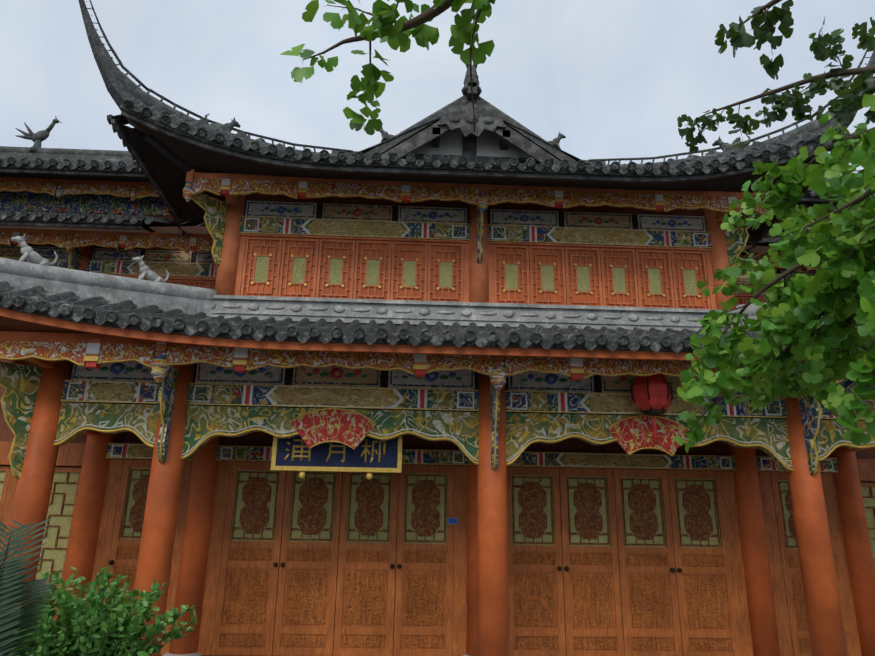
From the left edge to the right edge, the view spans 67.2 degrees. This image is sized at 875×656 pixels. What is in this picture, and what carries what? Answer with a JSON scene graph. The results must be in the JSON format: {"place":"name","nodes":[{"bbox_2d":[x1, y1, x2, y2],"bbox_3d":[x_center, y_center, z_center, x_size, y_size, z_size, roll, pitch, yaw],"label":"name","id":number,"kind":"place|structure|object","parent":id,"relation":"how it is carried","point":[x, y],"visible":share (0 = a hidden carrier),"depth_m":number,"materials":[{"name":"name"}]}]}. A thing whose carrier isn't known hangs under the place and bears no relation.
{"place":"outdoors","nodes":[
{"label":"outdoors","id":0,"kind":"place"},
{"bbox_2d":[0,565,197,655],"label":"shrub","id":1,"kind":"object","parent":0,"point":[73,607],"depth_m":4.07,"materials":[{"name":"green plant"}]},
{"bbox_2d":[271,435,402,479],"bbox_3d":[-1.180,1.484,7.748,1.520,0.579,0.087,2,-17,-2],"label":"signboard","id":2,"kind":"object","parent":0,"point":[367,454],"visible":0.79,"depth_m":7.74,"materials":[{"name":"blue wood"}]},
{"bbox_2d":[0,336,874,655],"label":"wall","id":3,"kind":"structure","parent":0,"point":[614,548],"depth_m":8.67,"materials":[{"name":"orange wood"}]},
{"bbox_2d":[448,518,457,523],"bbox_3d":[0.203,2.569,8.761,0.130,0.080,0.008,2,-17,-2],"label":"small sign","id":4,"kind":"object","parent":3,"relation":"attached to","point":[452,520],"depth_m":8.76,"materials":[{"name":"blue paint"}]},
{"bbox_2d":[0,0,874,174],"label":"sky","id":5,"kind":"structure","parent":0,"point":[615,78],"materials":[{"name":"grey"}]},
{"bbox_2d":[280,0,874,452],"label":"ginkgo tree","id":6,"kind":"object","parent":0,"point":[800,302],"depth_m":3.01,"materials":[{"name":"green plant"}]},
{"label":"ground","id":7,"kind":"structure","parent":0,"visible":0},
{"bbox_2d":[0,519,55,655],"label":"cycad fronds","id":8,"kind":"object","parent":7,"relation":"on","point":[11,611],"visible":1,"depth_m":3.21,"materials":[{"name":"green plant"}]},
{"bbox_2d":[0,146,874,304],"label":"hall","id":9,"kind":"structure","parent":7,"relation":"on","point":[96,209],"depth_m":11.76,"materials":[{"name":"grey tile"}]},
{"bbox_2d":[15,116,61,150],"bbox_3d":[-8.496,-4.112,13.934,0.955,0.951,0.280,2,-17,-2],"label":"bird statue","id":10,"kind":"object","parent":9,"relation":"on","point":[37,138],"visible":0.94,"depth_m":13.88,"materials":[{"name":"grey stone"}]},
{"bbox_2d":[12,182,838,269],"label":"brackets","id":11,"kind":"object","parent":9,"relation":"attached to","point":[74,258],"visible":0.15,"depth_m":11.39,"materials":[{"name":"wood"}]},
{"bbox_2d":[1,195,874,655],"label":"columns","id":12,"kind":"structure","parent":7,"relation":"on","point":[487,575],"depth_m":7.79,"materials":[{"name":"wood"}]},
{"bbox_2d":[0,257,866,367],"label":"hall roof","id":13,"kind":"structure","parent":12,"relation":"on","point":[34,297],"depth_m":7.79,"materials":[{"name":"grey tile"}]},
{"bbox_2d":[11,234,57,265],"bbox_3d":[-4.741,-0.874,7.729,0.509,0.379,0.148,16,-23,-41],"label":"dog statue","id":14,"kind":"object","parent":13,"relation":"on","point":[29,253],"visible":0.83,"depth_m":7.66,"materials":[{"name":"stone"}]},
{"bbox_2d":[132,255,168,282],"bbox_3d":[-3.817,-0.744,8.739,0.509,0.379,0.148,16,-23,-41],"label":"dog statue","id":15,"kind":"object","parent":13,"relation":"on","point":[147,273],"visible":0.81,"depth_m":8.66,"materials":[{"name":"stone"}]},
{"bbox_2d":[0,331,874,471],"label":"hall porch beams","id":16,"kind":"structure","parent":12,"relation":"attached to","point":[352,400],"depth_m":7.68,"materials":[{"name":"wood"}]},
{"bbox_2d":[0,339,822,479],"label":"brackets","id":17,"kind":"object","parent":16,"relation":"attached to","point":[19,383],"visible":0.77,"depth_m":7.31,"materials":[{"name":"wood"}]},
{"bbox_2d":[631,374,672,443],"bbox_3d":[2.510,0.882,7.673,0.491,0.937,0.429,2,-17,-2],"label":"red lantern","id":18,"kind":"object","parent":16,"relation":"hanging from","point":[651,395],"visible":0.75,"depth_m":7.56,"materials":[{"name":"fabric"}]},
{"bbox_2d":[79,0,874,256],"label":"roof","id":19,"kind":"structure","parent":12,"relation":"on","point":[169,147],"depth_m":9.13,"materials":[{"name":"grey tile"}]},
{"bbox_2d":[205,114,240,132],"bbox_3d":[-3.236,-3.053,9.919,0.555,0.413,0.161,14,-21,-37],"label":"roof statue","id":20,"kind":"object","parent":19,"relation":"on","point":[231,124],"visible":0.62,"depth_m":9.93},
{"bbox_2d":[331,94,605,164],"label":"gable","id":21,"kind":"structure","parent":19,"relation":"on","point":[451,134],"depth_m":11.87,"materials":[{"name":"grey tile"}]},
{"bbox_2d":[375,127,401,142],"bbox_3d":[-0.867,-3.471,11.854,0.522,0.389,0.152,2,-17,-2],"label":"roof statue","id":22,"kind":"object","parent":21,"relation":"on","point":[385,135],"depth_m":11.80,"materials":[{"name":"stone"}]},
{"bbox_2d":[547,132,565,148],"bbox_3d":[2.079,-3.390,11.969,0.522,0.389,0.152,2,-17,-2],"label":"roof statue","id":23,"kind":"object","parent":21,"relation":"on","point":[555,142],"depth_m":11.93,"materials":[{"name":"stone"}]},
{"bbox_2d":[461,64,481,95],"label":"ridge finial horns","id":24,"kind":"object","parent":19,"relation":"on","point":[464,90],"visible":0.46,"depth_m":12.06},
{"bbox_2d":[712,135,750,151],"bbox_3d":[4.565,-2.838,10.222,0.555,0.413,0.161,-10,-20,32],"label":"roof statue","id":25,"kind":"object","parent":19,"relation":"on","point":[722,144],"visible":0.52,"depth_m":10.25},
{"bbox_2d":[192,172,763,308],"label":"upper wall","id":26,"kind":"structure","parent":12,"relation":"attached to","point":[352,239],"depth_m":9.85,"materials":[{"name":"wood"}]},
{"bbox_2d":[183,169,770,278],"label":"brackets","id":27,"kind":"object","parent":26,"relation":"attached to","point":[215,215],"visible":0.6,"depth_m":9.60,"materials":[{"name":"wood"}]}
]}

